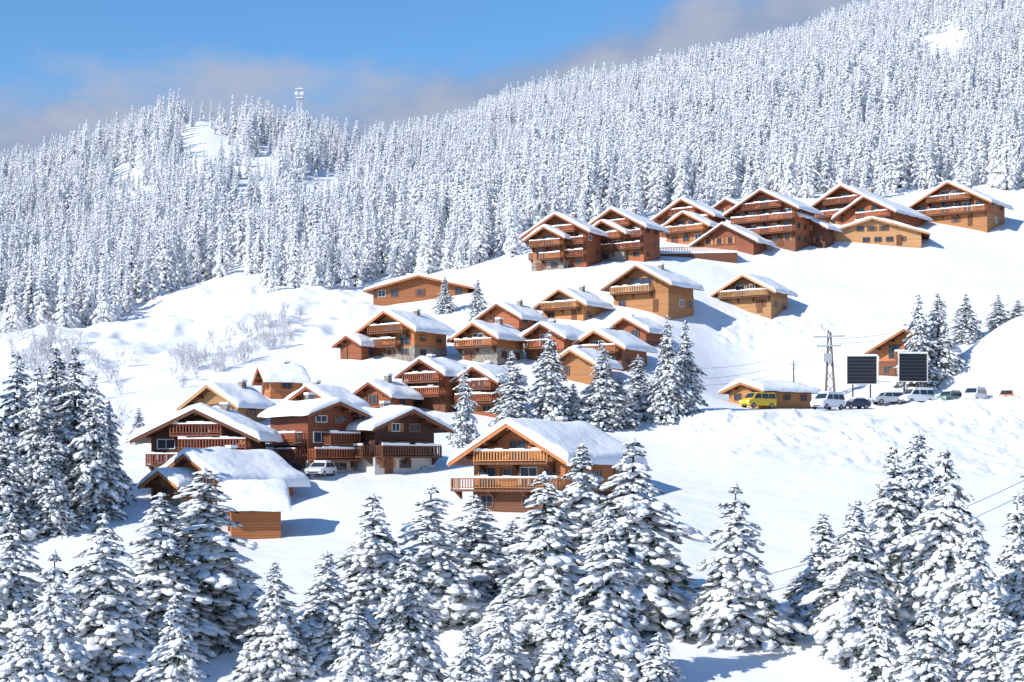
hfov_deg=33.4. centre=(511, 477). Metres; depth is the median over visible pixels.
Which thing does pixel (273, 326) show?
bare bush
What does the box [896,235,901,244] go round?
door
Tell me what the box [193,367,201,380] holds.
bare bush
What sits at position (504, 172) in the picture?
forest spruce
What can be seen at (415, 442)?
window
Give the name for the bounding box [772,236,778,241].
window
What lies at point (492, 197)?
forest spruce
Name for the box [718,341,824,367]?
power cable
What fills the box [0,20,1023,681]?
terrain
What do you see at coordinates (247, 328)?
bare bush
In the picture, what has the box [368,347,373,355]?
window
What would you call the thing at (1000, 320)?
spruce tree
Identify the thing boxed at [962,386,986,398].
van
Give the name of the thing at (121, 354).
bare bush
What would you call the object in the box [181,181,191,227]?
forest spruce
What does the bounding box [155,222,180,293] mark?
forest spruce
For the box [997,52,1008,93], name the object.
forest spruce
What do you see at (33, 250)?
forest spruce
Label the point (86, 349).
bare bush
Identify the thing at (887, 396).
car
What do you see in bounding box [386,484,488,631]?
spruce tree
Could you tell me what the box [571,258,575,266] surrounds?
door
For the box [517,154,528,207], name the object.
forest spruce
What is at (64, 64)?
sky
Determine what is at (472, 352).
window
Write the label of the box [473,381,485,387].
window
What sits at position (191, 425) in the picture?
window
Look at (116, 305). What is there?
forest spruce
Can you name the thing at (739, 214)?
window
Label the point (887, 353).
chalet
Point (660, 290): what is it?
chalet
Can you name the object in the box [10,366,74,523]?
spruce tree
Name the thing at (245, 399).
chalet
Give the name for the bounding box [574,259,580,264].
window
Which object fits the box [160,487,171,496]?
window
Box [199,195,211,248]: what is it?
forest spruce
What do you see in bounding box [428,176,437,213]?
forest spruce
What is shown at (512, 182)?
forest spruce
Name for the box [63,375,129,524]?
spruce tree
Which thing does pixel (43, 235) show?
forest spruce
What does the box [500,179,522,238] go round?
forest spruce
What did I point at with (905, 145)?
forest spruce
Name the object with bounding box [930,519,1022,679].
spruce tree
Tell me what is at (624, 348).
chalet
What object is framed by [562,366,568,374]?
window
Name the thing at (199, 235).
forest spruce
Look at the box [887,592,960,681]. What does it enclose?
spruce tree
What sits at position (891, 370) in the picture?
door
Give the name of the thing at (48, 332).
bare bush
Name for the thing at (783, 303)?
window
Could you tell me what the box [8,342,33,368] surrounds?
bare bush
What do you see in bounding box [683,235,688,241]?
window
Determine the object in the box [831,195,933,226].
chalet
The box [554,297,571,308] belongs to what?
window
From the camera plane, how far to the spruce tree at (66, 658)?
91.29 m
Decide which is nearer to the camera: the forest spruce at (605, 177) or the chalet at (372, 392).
the chalet at (372, 392)
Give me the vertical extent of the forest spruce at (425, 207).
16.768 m
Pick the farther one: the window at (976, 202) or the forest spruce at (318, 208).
the forest spruce at (318, 208)
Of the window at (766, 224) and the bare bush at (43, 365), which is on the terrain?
the bare bush at (43, 365)
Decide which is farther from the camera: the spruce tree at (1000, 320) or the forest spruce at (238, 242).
the forest spruce at (238, 242)
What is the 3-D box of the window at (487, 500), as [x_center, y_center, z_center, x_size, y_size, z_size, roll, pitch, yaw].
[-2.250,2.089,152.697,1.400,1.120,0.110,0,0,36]
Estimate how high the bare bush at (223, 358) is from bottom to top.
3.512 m
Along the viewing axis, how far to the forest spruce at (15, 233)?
452.66 m
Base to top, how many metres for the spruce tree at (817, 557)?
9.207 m
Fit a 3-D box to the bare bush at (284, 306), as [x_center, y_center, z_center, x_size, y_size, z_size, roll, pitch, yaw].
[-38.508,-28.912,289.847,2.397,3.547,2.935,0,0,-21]
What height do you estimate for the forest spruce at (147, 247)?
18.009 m
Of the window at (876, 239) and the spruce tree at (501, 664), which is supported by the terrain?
the spruce tree at (501, 664)
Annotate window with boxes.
[157,439,174,448]
[157,455,171,463]
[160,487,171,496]
[183,440,197,444]
[191,425,209,433]
[203,440,219,446]
[206,478,216,491]
[228,440,243,444]
[248,409,255,415]
[282,383,291,388]
[293,432,302,442]
[293,448,300,458]
[293,463,301,469]
[313,431,328,442]
[313,447,328,458]
[315,415,326,422]
[334,415,346,422]
[334,431,346,438]
[335,462,346,469]
[363,442,371,454]
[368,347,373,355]
[368,394,376,403]
[378,290,385,296]
[379,441,395,454]
[380,459,395,467]
[381,320,399,331]
[385,349,395,355]
[388,423,403,431]
[391,290,397,296]
[399,399,405,404]
[399,441,410,449]
[399,460,410,467]
[400,334,409,344]
[401,348,408,354]
[408,423,419,431]
[413,385,424,395]
[414,400,422,405]
[415,289,424,295]
[415,442,429,455]
[420,335,425,341]
[420,349,425,355]
[421,370,432,380]
[429,384,440,390]
[436,337,441,343]
[455,288,462,294]
[464,351,474,358]
[473,333,483,345]
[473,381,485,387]
[479,467,495,488]
[480,495,492,506]
[482,391,491,397]
[482,405,491,411]
[487,317,495,322]
[499,468,516,480]
[501,351,506,358]
[509,440,526,461]
[514,352,519,359]
[520,467,537,488]
[522,320,527,324]
[522,495,534,507]
[536,249,545,259]
[536,262,545,268]
[540,334,550,346]
[543,235,552,245]
[543,468,556,480]
[547,312,554,317]
[550,248,558,254]
[551,261,557,267]
[554,222,563,229]
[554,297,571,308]
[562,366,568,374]
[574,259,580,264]
[593,340,603,350]
[593,469,601,476]
[603,253,609,259]
[612,240,620,249]
[614,469,622,478]
[618,299,625,306]
[626,356,630,363]
[630,277,651,291]
[631,329,638,336]
[632,227,640,235]
[632,239,640,247]
[633,251,639,256]
[677,221,685,231]
[679,299,683,306]
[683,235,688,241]
[688,220,694,226]
[704,239,712,245]
[715,238,723,244]
[726,237,734,243]
[734,393,741,400]
[735,285,744,296]
[737,213,745,222]
[747,284,756,291]
[756,299,765,307]
[760,198,768,207]
[760,210,768,220]
[760,223,768,233]
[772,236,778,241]
[782,302,785,309]
[783,208,791,218]
[783,221,791,230]
[783,234,791,240]
[784,394,790,400]
[800,394,806,401]
[813,236,821,242]
[819,207,826,216]
[840,193,848,202]
[856,208,864,217]
[857,226,863,231]
[863,237,869,242]
[867,226,876,230]
[871,206,877,212]
[874,237,881,241]
[879,225,888,230]
[883,366,891,373]
[886,236,892,241]
[888,344,899,358]
[918,206,926,215]
[930,205,936,211]
[940,204,948,213]
[941,190,949,200]
[951,203,959,209]
[951,216,959,222]
[963,201,971,211]
[975,201,981,207]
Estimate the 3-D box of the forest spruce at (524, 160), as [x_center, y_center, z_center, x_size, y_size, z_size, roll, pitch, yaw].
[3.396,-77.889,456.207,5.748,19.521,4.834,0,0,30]
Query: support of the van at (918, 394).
on the terrain
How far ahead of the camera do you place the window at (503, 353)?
240.89 m
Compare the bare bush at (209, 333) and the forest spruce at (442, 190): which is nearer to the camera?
the bare bush at (209, 333)
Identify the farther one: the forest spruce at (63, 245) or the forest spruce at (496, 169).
the forest spruce at (496, 169)
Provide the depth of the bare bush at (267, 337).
258.53 m
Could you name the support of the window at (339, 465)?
in the chalet at (310, 429)
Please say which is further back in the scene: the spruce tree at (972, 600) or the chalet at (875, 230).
the chalet at (875, 230)
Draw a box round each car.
[305,460,336,476]
[628,408,650,420]
[843,397,870,408]
[870,391,903,404]
[935,390,961,399]
[999,389,1014,396]
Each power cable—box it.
[680,480,1023,593]
[699,349,824,378]
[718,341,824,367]
[766,500,1011,592]
[835,308,1019,343]
[841,299,1021,338]
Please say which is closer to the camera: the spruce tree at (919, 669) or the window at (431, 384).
the spruce tree at (919, 669)
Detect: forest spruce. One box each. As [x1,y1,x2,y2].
[0,222,10,268]
[0,268,27,332]
[0,276,6,311]
[7,216,25,263]
[10,258,15,290]
[16,257,24,304]
[17,248,29,297]
[22,266,43,326]
[24,215,37,250]
[27,224,39,258]
[28,261,56,328]
[32,249,37,275]
[33,251,44,289]
[39,219,45,250]
[39,220,52,258]
[47,257,62,323]
[48,255,59,293]
[52,250,80,327]
[53,212,61,249]
[56,243,63,274]
[58,246,77,294]
[60,241,70,277]
[61,223,74,270]
[69,235,83,287]
[75,255,87,308]
[77,248,84,281]
[78,238,89,304]
[78,250,97,323]
[79,256,97,324]
[87,235,95,270]
[89,226,98,260]
[96,247,114,301]
[97,231,117,283]
[104,258,113,304]
[107,256,122,321]
[115,219,135,267]
[116,241,131,304]
[122,227,141,298]
[142,220,155,270]
[143,222,153,270]
[147,190,159,225]
[151,189,165,226]
[153,227,160,272]
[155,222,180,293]
[163,220,171,263]
[164,183,172,223]
[169,208,184,270]
[176,170,191,217]
[180,215,209,281]
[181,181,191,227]
[184,205,206,273]
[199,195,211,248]
[210,175,219,214]
[212,213,234,277]
[215,188,230,247]
[224,191,235,255]
[227,195,246,259]
[234,190,246,261]
[263,202,270,244]
[264,180,276,223]
[267,204,275,249]
[271,201,288,242]
[279,188,291,226]
[284,171,296,212]
[284,177,298,222]
[285,192,300,230]
[285,207,298,265]
[285,212,304,287]
[286,198,300,248]
[299,184,308,232]
[305,194,314,248]
[307,192,323,250]
[319,211,332,274]
[321,188,330,232]
[331,221,348,282]
[333,224,351,283]
[339,191,359,242]
[340,182,353,219]
[347,197,362,253]
[347,215,365,286]
[357,211,381,281]
[376,208,391,273]
[382,169,394,215]
[392,173,410,221]
[394,184,407,240]
[405,165,420,215]
[408,166,420,210]
[412,171,427,217]
[412,208,438,273]
[420,190,429,230]
[421,185,431,216]
[424,198,440,243]
[424,200,442,255]
[427,182,435,215]
[428,162,437,200]
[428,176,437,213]
[429,178,439,212]
[438,175,446,208]
[440,174,452,224]
[445,164,463,226]
[445,174,457,221]
[447,166,454,208]
[450,192,471,243]
[465,174,476,222]
[468,171,475,210]
[468,174,483,217]
[470,194,479,233]
[475,151,483,190]
[476,158,481,179]
[478,171,489,210]
[482,171,495,224]
[486,163,494,202]
[490,154,497,188]
[490,170,499,224]
[495,154,502,193]
[495,157,502,192]
[496,175,506,217]
[500,166,510,212]
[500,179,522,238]
[501,186,508,251]
[503,171,520,212]
[514,183,523,232]
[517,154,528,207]
[517,161,526,206]
[520,150,527,182]
[520,175,541,243]
[520,176,537,219]
[521,163,540,220]
[522,153,541,206]
[530,145,537,178]
[535,163,548,216]
[541,143,551,178]
[555,138,570,176]
[555,152,569,212]
[559,140,565,173]
[559,153,572,210]
[569,135,575,172]
[571,143,579,176]
[572,136,580,180]
[575,145,589,201]
[577,149,603,222]
[587,142,594,175]
[592,138,616,210]
[593,143,599,188]
[595,142,614,203]
[605,151,628,209]
[607,123,615,155]
[618,121,624,146]
[632,140,645,195]
[639,136,651,201]
[645,139,656,199]
[647,142,668,209]
[649,114,661,145]
[671,144,690,201]
[675,109,682,148]
[675,138,683,186]
[767,126,780,191]
[781,131,799,197]
[850,121,869,177]
[882,123,899,193]
[895,117,912,176]
[914,69,923,118]
[924,113,943,181]
[985,115,1004,187]
[994,115,1020,189]
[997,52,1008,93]
[1003,106,1020,145]
[1005,58,1017,101]
[1011,116,1022,182]
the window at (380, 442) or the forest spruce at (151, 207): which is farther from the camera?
the forest spruce at (151, 207)
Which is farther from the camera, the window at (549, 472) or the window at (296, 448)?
the window at (296, 448)
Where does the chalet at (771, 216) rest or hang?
on the terrain
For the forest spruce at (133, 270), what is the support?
on the terrain
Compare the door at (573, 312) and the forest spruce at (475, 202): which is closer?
the door at (573, 312)
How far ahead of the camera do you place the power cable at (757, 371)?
244.11 m
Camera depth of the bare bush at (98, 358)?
259.42 m
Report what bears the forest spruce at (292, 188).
on the terrain
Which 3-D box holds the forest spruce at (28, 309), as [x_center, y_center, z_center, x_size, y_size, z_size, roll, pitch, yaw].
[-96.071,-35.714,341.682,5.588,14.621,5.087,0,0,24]
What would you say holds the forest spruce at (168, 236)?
on the terrain
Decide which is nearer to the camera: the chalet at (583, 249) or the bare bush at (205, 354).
the bare bush at (205, 354)
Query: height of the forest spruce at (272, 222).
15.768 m
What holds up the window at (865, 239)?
in the chalet at (875, 230)
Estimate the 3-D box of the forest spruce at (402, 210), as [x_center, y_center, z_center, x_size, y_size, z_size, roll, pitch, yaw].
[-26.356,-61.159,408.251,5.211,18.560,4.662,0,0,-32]
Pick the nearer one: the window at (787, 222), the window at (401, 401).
the window at (401, 401)
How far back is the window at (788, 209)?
320.69 m
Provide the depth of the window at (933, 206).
344.13 m
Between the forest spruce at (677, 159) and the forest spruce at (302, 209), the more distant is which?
the forest spruce at (302, 209)
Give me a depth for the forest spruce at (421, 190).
423.22 m
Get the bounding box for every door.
[153,484,160,500]
[342,347,346,358]
[385,454,392,473]
[433,394,439,409]
[465,350,470,360]
[532,351,537,360]
[537,262,541,270]
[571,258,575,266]
[571,309,576,319]
[653,299,657,311]
[757,301,761,312]
[778,235,782,245]
[889,368,894,375]
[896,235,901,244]
[968,215,972,225]
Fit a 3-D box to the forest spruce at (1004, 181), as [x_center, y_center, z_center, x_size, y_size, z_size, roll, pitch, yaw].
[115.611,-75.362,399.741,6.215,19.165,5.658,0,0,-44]
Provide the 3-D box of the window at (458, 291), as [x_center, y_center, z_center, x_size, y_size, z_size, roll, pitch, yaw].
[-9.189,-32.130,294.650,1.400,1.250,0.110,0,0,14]
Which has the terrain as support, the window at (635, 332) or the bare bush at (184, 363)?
the bare bush at (184, 363)
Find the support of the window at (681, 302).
in the chalet at (660, 290)
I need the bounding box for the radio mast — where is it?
[294,86,303,119]
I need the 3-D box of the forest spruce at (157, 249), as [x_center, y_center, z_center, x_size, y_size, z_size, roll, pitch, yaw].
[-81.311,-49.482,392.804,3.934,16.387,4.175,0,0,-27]
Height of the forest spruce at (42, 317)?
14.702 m
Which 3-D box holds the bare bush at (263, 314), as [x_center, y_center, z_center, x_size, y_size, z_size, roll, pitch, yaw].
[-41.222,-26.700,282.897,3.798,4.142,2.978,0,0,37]
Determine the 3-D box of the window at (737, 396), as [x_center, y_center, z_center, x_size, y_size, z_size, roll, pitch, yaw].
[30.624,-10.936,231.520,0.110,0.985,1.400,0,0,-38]
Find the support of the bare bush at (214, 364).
on the terrain
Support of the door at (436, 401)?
in the chalet at (429, 376)
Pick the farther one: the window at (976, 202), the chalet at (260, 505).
the window at (976, 202)
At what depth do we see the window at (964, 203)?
340.04 m
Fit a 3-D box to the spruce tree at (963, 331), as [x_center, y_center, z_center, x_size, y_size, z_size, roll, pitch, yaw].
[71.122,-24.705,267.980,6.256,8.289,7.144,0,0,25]
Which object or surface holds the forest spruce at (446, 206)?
on the terrain
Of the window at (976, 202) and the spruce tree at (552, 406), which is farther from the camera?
the window at (976, 202)
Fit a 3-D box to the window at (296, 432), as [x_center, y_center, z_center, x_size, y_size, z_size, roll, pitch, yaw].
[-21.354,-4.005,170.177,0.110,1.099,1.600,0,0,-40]
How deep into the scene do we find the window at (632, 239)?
304.96 m
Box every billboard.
[846,354,876,397]
[898,352,927,392]
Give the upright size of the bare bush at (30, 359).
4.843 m
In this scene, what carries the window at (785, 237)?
in the chalet at (771, 216)
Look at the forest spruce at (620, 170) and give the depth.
386.57 m
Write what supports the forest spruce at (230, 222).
on the terrain
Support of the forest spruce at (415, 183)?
on the terrain
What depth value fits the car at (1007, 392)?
237.58 m
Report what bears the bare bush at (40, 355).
on the terrain
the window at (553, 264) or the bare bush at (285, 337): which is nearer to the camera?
the bare bush at (285, 337)
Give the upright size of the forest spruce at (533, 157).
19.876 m
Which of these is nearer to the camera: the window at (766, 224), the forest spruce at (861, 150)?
the window at (766, 224)
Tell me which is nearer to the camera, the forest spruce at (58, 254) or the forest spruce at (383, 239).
the forest spruce at (383, 239)
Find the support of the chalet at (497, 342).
on the terrain
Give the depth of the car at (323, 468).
167.14 m
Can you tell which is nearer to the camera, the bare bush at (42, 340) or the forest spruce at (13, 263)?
the bare bush at (42, 340)
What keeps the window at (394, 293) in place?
in the chalet at (411, 287)
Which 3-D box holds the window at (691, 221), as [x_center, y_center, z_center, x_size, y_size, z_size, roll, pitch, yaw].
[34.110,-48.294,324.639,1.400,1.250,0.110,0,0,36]
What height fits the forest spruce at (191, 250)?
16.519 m
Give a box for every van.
[739,392,776,407]
[810,391,844,409]
[899,387,934,403]
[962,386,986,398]
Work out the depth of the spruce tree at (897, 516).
112.10 m
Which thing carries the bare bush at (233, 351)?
on the terrain
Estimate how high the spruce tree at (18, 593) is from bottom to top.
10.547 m
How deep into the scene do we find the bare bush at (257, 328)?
273.20 m
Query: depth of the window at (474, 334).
241.48 m
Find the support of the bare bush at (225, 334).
on the terrain
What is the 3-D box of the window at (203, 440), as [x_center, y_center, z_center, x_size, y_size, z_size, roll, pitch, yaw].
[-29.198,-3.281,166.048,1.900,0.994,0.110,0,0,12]
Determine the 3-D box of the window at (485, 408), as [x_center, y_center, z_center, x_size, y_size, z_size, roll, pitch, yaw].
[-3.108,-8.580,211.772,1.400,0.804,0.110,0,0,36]
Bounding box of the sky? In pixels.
[0,0,888,162]
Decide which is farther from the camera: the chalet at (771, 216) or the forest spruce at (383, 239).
the forest spruce at (383, 239)
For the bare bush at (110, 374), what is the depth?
238.21 m
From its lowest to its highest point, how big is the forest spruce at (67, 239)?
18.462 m
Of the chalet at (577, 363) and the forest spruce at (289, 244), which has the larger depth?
the forest spruce at (289, 244)
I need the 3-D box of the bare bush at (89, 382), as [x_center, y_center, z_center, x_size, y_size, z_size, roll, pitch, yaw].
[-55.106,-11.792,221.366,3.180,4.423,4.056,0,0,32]
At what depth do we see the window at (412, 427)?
173.04 m
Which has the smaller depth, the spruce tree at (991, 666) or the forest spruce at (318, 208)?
the spruce tree at (991, 666)
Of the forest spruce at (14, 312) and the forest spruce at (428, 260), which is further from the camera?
the forest spruce at (428, 260)
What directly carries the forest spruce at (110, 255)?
on the terrain
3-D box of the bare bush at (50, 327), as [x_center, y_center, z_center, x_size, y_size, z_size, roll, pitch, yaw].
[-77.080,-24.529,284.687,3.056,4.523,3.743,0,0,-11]
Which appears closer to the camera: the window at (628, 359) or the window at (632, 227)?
the window at (628, 359)
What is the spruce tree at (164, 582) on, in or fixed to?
on the terrain
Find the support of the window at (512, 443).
in the chalet at (509, 459)
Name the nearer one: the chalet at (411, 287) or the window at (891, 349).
the window at (891, 349)
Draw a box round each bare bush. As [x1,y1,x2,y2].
[2,330,20,348]
[7,342,23,366]
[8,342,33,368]
[13,345,30,366]
[15,316,31,341]
[22,343,51,373]
[25,327,60,355]
[26,342,52,372]
[27,340,41,357]
[32,353,49,378]
[34,332,50,355]
[35,332,54,352]
[41,318,58,340]
[43,326,64,351]
[44,319,63,342]
[45,346,72,370]
[47,347,68,374]
[58,335,67,348]
[61,343,82,360]
[67,334,88,348]
[70,358,90,378]
[71,370,100,400]
[74,329,85,344]
[80,337,108,367]
[90,349,110,367]
[99,396,135,435]
[100,360,117,383]
[104,363,120,381]
[108,375,126,394]
[111,340,138,368]
[165,341,183,362]
[167,360,188,382]
[168,345,191,368]
[174,338,193,362]
[177,346,193,370]
[178,342,210,370]
[178,373,188,387]
[179,359,192,372]
[182,340,193,352]
[183,342,202,369]
[187,346,204,370]
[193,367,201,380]
[200,346,223,367]
[203,328,216,342]
[205,357,217,371]
[206,322,223,345]
[208,337,221,354]
[210,356,222,372]
[213,347,229,370]
[221,328,232,341]
[227,345,237,359]
[229,349,242,365]
[231,341,247,362]
[237,317,260,337]
[237,320,254,338]
[238,318,246,335]
[239,336,257,358]
[239,337,255,362]
[249,338,261,355]
[251,310,265,326]
[252,308,267,324]
[253,314,266,331]
[255,304,273,326]
[255,322,274,350]
[257,326,277,350]
[258,329,273,346]
[263,338,273,350]
[264,319,279,336]
[265,318,284,335]
[272,315,289,331]
[276,312,288,327]
[277,328,290,348]
[278,299,290,315]
[281,313,297,330]
[286,326,298,346]
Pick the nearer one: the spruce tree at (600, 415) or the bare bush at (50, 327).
the spruce tree at (600, 415)
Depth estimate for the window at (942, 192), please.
342.79 m
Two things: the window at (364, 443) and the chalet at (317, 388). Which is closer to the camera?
the window at (364, 443)
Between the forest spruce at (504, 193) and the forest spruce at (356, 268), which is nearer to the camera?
the forest spruce at (356, 268)
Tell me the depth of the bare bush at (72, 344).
278.78 m
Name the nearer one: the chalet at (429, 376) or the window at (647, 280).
the chalet at (429, 376)
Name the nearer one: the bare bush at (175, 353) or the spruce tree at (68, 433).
the spruce tree at (68, 433)
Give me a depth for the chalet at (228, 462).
157.24 m
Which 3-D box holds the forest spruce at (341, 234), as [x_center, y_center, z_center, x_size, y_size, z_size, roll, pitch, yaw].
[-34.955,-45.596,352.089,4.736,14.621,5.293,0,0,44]
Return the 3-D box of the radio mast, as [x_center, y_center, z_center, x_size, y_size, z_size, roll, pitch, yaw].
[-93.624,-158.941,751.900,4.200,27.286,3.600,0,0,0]
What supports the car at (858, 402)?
on the terrain
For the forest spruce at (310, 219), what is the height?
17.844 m
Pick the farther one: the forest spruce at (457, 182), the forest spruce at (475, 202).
the forest spruce at (457, 182)
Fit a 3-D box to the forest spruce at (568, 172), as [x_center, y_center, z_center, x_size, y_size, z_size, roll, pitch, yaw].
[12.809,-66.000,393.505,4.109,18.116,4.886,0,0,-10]
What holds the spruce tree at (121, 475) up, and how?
on the terrain
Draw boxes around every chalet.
[128,402,283,471]
[137,467,203,509]
[146,445,310,514]
[176,379,275,421]
[215,478,290,538]
[251,360,310,398]
[257,392,371,474]
[281,380,370,407]
[331,333,380,359]
[346,401,453,474]
[351,373,423,407]
[352,308,455,361]
[362,272,476,305]
[394,354,467,412]
[446,317,530,365]
[447,417,647,513]
[449,361,527,417]
[472,299,548,331]
[519,212,610,266]
[520,319,584,360]
[522,224,573,271]
[531,285,613,320]
[555,345,622,384]
[572,326,657,370]
[588,206,669,261]
[592,219,632,260]
[600,263,703,319]
[608,314,672,345]
[650,197,730,237]
[660,210,718,244]
[688,222,775,254]
[709,272,798,318]
[712,197,739,212]
[718,378,821,408]
[723,188,823,251]
[796,211,816,219]
[807,218,841,247]
[810,183,895,224]
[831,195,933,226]
[834,216,929,247]
[864,324,961,376]
[907,180,1013,232]
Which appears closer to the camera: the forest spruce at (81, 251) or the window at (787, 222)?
the window at (787, 222)
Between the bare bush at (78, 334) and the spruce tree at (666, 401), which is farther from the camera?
the bare bush at (78, 334)
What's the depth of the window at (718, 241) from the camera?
320.37 m
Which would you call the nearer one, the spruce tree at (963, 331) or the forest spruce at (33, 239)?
the spruce tree at (963, 331)
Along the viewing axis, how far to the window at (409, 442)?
172.37 m
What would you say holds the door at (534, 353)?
in the chalet at (563, 336)
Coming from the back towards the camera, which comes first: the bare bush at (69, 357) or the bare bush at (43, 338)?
the bare bush at (43, 338)
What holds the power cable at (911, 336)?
attached to the utility pole at (828, 356)
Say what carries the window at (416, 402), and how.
in the chalet at (429, 376)
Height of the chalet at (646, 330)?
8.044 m
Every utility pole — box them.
[788,361,797,382]
[813,330,844,391]
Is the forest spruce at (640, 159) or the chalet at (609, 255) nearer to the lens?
the chalet at (609, 255)
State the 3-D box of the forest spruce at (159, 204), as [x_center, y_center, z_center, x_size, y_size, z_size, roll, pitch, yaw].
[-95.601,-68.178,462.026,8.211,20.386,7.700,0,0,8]
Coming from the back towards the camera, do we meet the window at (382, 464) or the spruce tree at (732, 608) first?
the window at (382, 464)
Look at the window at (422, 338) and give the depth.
241.12 m
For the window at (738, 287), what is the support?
in the chalet at (764, 296)
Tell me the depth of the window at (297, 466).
170.11 m
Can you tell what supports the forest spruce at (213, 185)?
on the terrain
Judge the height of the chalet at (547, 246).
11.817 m
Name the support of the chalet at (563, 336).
on the terrain
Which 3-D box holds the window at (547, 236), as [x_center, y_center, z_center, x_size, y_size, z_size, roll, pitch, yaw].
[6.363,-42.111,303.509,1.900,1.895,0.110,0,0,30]
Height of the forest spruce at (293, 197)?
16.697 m
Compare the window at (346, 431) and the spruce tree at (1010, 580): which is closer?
the spruce tree at (1010, 580)
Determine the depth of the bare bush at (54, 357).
252.80 m
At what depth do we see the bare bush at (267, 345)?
257.24 m
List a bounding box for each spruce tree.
[0,353,42,465]
[0,417,19,482]
[0,422,42,542]
[0,513,50,651]
[0,609,15,659]
[0,609,58,681]
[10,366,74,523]
[18,426,88,540]
[26,549,108,681]
[40,346,85,434]
[44,347,122,518]
[57,513,164,681]
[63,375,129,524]
[102,401,137,506]
[108,492,231,678]
[126,408,144,444]
[129,594,211,681]
[135,467,299,654]
[228,560,322,681]
[290,550,375,670]
[327,601,385,681]
[333,492,442,640]
[368,550,453,681]
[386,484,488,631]
[430,276,457,314]
[442,626,491,681]
[443,495,515,602]
[445,367,480,448]
[463,279,487,320]
[468,471,589,657]
[477,588,537,681]
[486,351,538,426]
[495,520,525,573]
[526,331,572,421]
[528,583,584,681]
[547,443,606,578]
[563,506,661,681]
[564,384,590,421]
[568,436,711,641]
[572,617,624,681]
[574,343,631,430]
[604,375,641,429]
[623,355,660,420]
[636,632,685,681]
[638,315,694,425]
[670,482,812,653]
[675,320,708,413]
[781,571,808,598]
[783,512,839,638]
[795,497,915,668]
[850,597,903,681]
[863,444,924,634]
[886,445,991,657]
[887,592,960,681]
[892,294,941,390]
[898,429,940,566]
[924,292,967,385]
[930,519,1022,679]
[948,294,985,344]
[957,592,1020,681]
[984,295,1009,330]
[989,491,1023,637]
[993,475,1023,607]
[1000,621,1023,681]
[1007,300,1023,321]
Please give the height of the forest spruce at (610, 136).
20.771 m
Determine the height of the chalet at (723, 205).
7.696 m
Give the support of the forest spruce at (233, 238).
on the terrain
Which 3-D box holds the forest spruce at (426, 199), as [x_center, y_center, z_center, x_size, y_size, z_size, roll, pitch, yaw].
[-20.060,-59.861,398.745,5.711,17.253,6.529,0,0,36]
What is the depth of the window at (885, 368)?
256.55 m
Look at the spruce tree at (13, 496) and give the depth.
139.37 m
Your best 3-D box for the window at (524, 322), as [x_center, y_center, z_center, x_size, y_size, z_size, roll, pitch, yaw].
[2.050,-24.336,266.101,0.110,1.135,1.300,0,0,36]
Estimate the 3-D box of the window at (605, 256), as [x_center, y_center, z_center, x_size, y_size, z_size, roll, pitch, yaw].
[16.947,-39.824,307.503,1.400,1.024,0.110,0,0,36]
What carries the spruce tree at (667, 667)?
on the terrain
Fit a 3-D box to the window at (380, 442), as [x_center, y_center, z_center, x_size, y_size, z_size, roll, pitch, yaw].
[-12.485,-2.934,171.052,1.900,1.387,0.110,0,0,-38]
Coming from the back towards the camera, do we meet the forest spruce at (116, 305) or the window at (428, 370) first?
the forest spruce at (116, 305)
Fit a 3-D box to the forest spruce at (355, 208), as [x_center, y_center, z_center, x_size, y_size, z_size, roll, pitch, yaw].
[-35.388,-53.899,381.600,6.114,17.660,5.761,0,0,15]
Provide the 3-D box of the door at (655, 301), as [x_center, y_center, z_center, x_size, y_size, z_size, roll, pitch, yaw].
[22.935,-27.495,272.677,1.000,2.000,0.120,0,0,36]
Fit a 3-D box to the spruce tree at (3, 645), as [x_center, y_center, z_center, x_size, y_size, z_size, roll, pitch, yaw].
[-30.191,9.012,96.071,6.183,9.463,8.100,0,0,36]
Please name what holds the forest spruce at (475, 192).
on the terrain
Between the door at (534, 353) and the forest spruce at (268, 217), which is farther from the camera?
the forest spruce at (268, 217)
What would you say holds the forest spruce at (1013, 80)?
on the terrain
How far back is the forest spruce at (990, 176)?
403.76 m
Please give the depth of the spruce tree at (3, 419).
149.69 m
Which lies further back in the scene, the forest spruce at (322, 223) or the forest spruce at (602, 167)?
the forest spruce at (602, 167)
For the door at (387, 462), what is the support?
in the chalet at (397, 438)
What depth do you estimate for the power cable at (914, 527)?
117.67 m
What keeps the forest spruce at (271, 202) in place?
on the terrain
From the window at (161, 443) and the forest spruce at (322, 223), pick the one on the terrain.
the forest spruce at (322, 223)
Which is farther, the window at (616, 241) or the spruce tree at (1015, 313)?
the window at (616, 241)
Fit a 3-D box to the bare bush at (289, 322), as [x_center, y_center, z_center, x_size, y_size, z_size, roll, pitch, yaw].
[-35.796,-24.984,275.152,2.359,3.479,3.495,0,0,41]
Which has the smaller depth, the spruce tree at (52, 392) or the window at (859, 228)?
the spruce tree at (52, 392)
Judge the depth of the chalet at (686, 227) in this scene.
324.82 m
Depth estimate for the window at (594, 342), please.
241.18 m
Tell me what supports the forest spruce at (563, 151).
on the terrain
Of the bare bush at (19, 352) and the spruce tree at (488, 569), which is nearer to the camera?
the spruce tree at (488, 569)
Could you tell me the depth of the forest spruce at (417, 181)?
456.01 m
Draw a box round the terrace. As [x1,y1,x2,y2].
[660,246,737,262]

